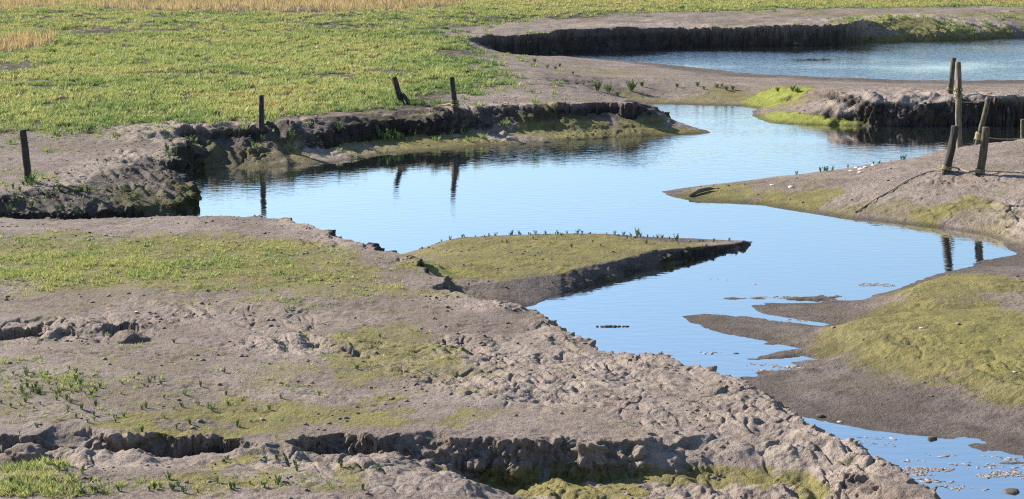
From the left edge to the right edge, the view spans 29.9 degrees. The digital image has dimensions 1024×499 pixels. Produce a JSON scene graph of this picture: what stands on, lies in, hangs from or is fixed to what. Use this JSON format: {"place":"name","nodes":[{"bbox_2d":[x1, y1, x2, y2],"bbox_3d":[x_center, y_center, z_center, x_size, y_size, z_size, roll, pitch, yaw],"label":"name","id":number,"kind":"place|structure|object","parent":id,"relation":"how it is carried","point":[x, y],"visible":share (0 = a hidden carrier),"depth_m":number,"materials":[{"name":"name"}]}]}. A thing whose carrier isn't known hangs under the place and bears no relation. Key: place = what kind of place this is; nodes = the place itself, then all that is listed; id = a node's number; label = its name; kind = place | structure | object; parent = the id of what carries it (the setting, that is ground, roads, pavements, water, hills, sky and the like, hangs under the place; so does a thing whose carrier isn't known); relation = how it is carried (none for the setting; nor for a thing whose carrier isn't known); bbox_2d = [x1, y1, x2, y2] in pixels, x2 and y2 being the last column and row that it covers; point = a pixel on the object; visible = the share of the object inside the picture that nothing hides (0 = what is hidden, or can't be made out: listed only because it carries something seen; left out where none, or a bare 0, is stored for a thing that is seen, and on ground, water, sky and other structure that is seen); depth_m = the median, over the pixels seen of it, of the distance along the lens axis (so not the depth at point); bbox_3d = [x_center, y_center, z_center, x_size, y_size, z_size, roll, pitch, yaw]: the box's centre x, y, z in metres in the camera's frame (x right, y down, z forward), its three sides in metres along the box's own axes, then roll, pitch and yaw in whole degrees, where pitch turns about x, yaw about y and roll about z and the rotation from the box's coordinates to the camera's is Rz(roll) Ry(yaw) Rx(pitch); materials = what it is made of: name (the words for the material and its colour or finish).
{"place":"outdoors","nodes":[
{"label":"outdoors","id":0,"kind":"place"},
{"bbox_2d":[0,0,1023,498],"bbox_3d":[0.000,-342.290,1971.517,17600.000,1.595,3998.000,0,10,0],"label":"ground","id":1,"kind":"structure","parent":0,"point":[876,350],"depth_m":27.97,"materials":[{"name":"brown soil"}]},
{"bbox_2d":[5,442,45,463],"bbox_3d":[-5.279,2.207,20.796,0.459,0.230,0.378,2,10,13],"label":"mud boulder","id":2,"kind":"object","parent":1,"relation":"on","point":[26,452],"visible":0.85,"depth_m":20.68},
{"bbox_2d":[19,129,31,181],"bbox_3d":[-10.302,-1.870,40.697,0.243,1.362,0.184,0,10,0],"label":"post","id":3,"kind":"object","parent":1,"relation":"on","point":[25,152],"visible":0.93,"depth_m":40.60,"materials":[{"name":"brown wood"}]},
{"bbox_2d":[24,171,37,184],"bbox_3d":[-10.124,-1.495,40.392,0.148,0.313,0.288,16,19,57],"label":"glasswort sprig","id":4,"kind":"object","parent":1,"relation":"on","point":[30,178],"visible":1,"depth_m":40.37,"materials":[{"name":"green plant"}]},
{"bbox_2d":[109,330,150,343],"bbox_3d":[-5.262,1.278,26.319,0.625,0.355,0.660,5,11,28],"label":"mud boulder","id":5,"kind":"object","parent":1,"relation":"on","point":[126,337],"visible":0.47,"depth_m":26.20,"materials":[{"name":"soil"}]},
{"bbox_2d":[258,95,264,134],"bbox_3d":[-6.457,-3.402,49.448,0.166,1.165,0.199,0,10,0],"label":"post","id":6,"kind":"object","parent":1,"relation":"on","point":[261,114],"visible":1,"depth_m":49.36,"materials":[{"name":"brown wood"}]},
{"bbox_2d":[0,0,545,52],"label":"reed grass","id":7,"kind":"structure","parent":1,"relation":"on","point":[29,38],"depth_m":104.97,"materials":[{"name":"beige plant"}]},
{"bbox_2d":[0,84,764,498],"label":"ground cover","id":8,"kind":"object","parent":1,"relation":"on","point":[40,272],"visible":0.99,"depth_m":30.61,"materials":[{"name":"green plant"}]},
{"bbox_2d":[392,77,412,104],"bbox_3d":[-3.100,-4.415,54.844,0.680,1.047,0.268,4,11,19],"label":"post","id":9,"kind":"object","parent":1,"relation":"on","point":[401,96],"visible":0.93,"depth_m":54.79,"materials":[{"name":"brown wood"}]},
{"bbox_2d":[416,103,450,105],"bbox_3d":[-2.050,-4.105,54.117,1.390,0.212,0.451,8,13,37],"label":"rope","id":10,"kind":"object","parent":1,"relation":"on","point":[440,105],"visible":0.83,"depth_m":54.30,"materials":[{"name":"beige fabric"}]},
{"bbox_2d":[450,77,458,110],"bbox_3d":[-1.602,-4.246,53.556,0.276,1.140,0.241,0,10,0],"label":"post","id":11,"kind":"object","parent":1,"relation":"on","point":[454,103],"visible":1,"depth_m":53.48,"materials":[{"name":"brown wood"}]},
{"bbox_2d":[463,457,487,472],"bbox_3d":[-0.402,2.367,21.155,0.278,0.169,0.281,4,11,23],"label":"mud boulder","id":12,"kind":"object","parent":1,"relation":"on","point":[476,464],"visible":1,"depth_m":21.07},
{"bbox_2d":[0,87,1023,498],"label":"mud crumbs","id":13,"kind":"object","parent":1,"relation":"on","point":[360,315],"visible":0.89,"depth_m":27.02,"materials":[{"name":"brown soil"}]},
{"bbox_2d":[594,81,602,90],"bbox_3d":[2.844,-5.453,63.911,0.298,0.352,0.320,-2,10,-14],"label":"bush","id":14,"kind":"object","parent":1,"relation":"on","point":[598,86],"visible":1,"depth_m":63.86,"materials":[{"name":"green plant"}]},
{"bbox_2d":[604,84,613,92],"bbox_3d":[3.188,-5.387,64.037,0.320,0.338,0.359,7,12,35],"label":"bush","id":15,"kind":"object","parent":1,"relation":"on","point":[608,88],"visible":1,"depth_m":64.05,"materials":[{"name":"green plant"}]},
{"bbox_2d":[626,79,638,90],"bbox_3d":[4.054,-5.545,64.798,0.327,0.434,0.517,-3,11,-18],"label":"bush","id":16,"kind":"object","parent":1,"relation":"on","point":[632,86],"visible":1,"depth_m":64.74,"materials":[{"name":"green plant"}]},
{"bbox_2d":[689,187,718,196],"bbox_3d":[4.257,-1.292,42.973,0.896,0.158,0.214,-7,12,-36],"label":"driftwood","id":17,"kind":"object","parent":1,"relation":"on","point":[697,191],"visible":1,"depth_m":42.99,"materials":[{"name":"grey wood"}]},
{"bbox_2d":[816,414,824,417],"bbox_3d":[3.896,2.100,24.241,0.111,0.052,0.110,9,13,41],"label":"stone","id":18,"kind":"object","parent":1,"relation":"on","point":[820,415],"visible":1,"depth_m":24.21,"materials":[{"name":"grey stone"}]},
{"bbox_2d":[855,169,939,212],"bbox_3d":[8.272,-1.338,41.435,3.624,0.650,0.546,-10,14,-43],"label":"rope","id":19,"kind":"object","parent":1,"relation":"on","point":[896,187],"visible":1,"depth_m":41.44,"materials":[{"name":"brown fabric"}]},
{"bbox_2d":[927,436,936,439],"bbox_3d":[5.086,2.287,23.241,0.131,0.050,0.122,-7,12,-36],"label":"stone","id":20,"kind":"object","parent":1,"relation":"on","point":[931,437],"visible":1,"depth_m":23.21,"materials":[{"name":"grey stone"}]},
{"bbox_2d":[941,125,958,174],"bbox_3d":[9.588,-2.073,42.112,0.381,1.312,0.226,0,10,0],"label":"post","id":21,"kind":"object","parent":1,"relation":"on","point":[946,168],"visible":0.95,"depth_m":42.05,"materials":[{"name":"brown wood"}]},
{"bbox_2d":[952,166,974,171],"bbox_3d":[10.014,-1.786,42.289,0.647,0.158,0.642,6,12,30],"label":"rope","id":22,"kind":"object","parent":21,"relation":"attached to","point":[963,169],"visible":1,"depth_m":42.37,"materials":[{"name":"beige fabric"}]},
{"bbox_2d":[946,57,955,93],"bbox_3d":[13.249,-5.120,57.925,0.263,1.342,0.226,0,10,0],"label":"pole","id":23,"kind":"object","parent":1,"relation":"on","point":[950,89],"visible":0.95,"depth_m":57.85,"materials":[{"name":"grey wood"}]},
{"bbox_2d":[975,127,989,174],"bbox_3d":[10.235,-2.033,41.815,0.277,1.285,0.226,0,10,0],"label":"post","id":24,"kind":"object","parent":1,"relation":"on","point":[980,168],"visible":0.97,"depth_m":41.74,"materials":[{"name":"grey wood"}]},
{"bbox_2d":[985,170,1023,172],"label":"rope","id":25,"kind":"object","parent":24,"relation":"attached to","point":[1002,171],"visible":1,"depth_m":41.89,"materials":[{"name":"beige fabric"}]},
{"bbox_2d":[1003,488,1019,493],"bbox_3d":[5.489,2.680,21.118,0.188,0.078,0.236,8,13,40],"label":"stone","id":26,"kind":"object","parent":1,"relation":"on","point":[1011,491],"visible":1,"depth_m":21.09,"materials":[{"name":"grey stone"}]},
{"bbox_2d":[1020,119,1023,138],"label":"pole","id":27,"kind":"object","parent":1,"relation":"on","point":[1022,129],"visible":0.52,"depth_m":50.97,"materials":[{"name":"grey wood"}]},
{"bbox_2d":[0,0,1023,151],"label":"marsh grass","id":28,"kind":"structure","parent":0,"point":[211,87],"depth_m":69.96,"materials":[{"name":"green plant"}]},
{"bbox_2d":[178,37,1023,498],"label":"water","id":29,"kind":"structure","parent":0,"point":[402,203],"depth_m":41.19,"materials":[{"name":"blue liquid"}]},
{"bbox_2d":[637,283,1023,490],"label":"scum","id":30,"kind":"object","parent":29,"relation":"on","point":[928,480],"visible":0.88,"depth_m":22.00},
{"bbox_2d":[954,61,962,148],"bbox_3d":[11.636,-3.471,49.999,0.314,2.848,0.240,0,10,0],"label":"pole","id":31,"kind":"object","parent":29,"relation":"in","point":[958,94],"visible":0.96,"depth_m":49.88,"materials":[{"name":"brown wood"}]},
{"bbox_2d":[974,98,990,144],"bbox_3d":[12.450,-3.125,51.025,0.476,1.817,0.261,0,10,0],"label":"pole","id":32,"kind":"object","parent":29,"relation":"in","point":[977,137],"visible":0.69,"depth_m":50.93,"materials":[{"name":"grey wood"}]},
{"bbox_2d":[989,137,1020,139],"bbox_3d":[13.061,-2.968,51.054,1.110,0.103,0.034,0,10,0],"label":"rope","id":33,"kind":"object","parent":32,"relation":"attached to","point":[1005,139],"visible":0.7,"depth_m":51.05,"materials":[{"name":"beige fabric"}]}
]}

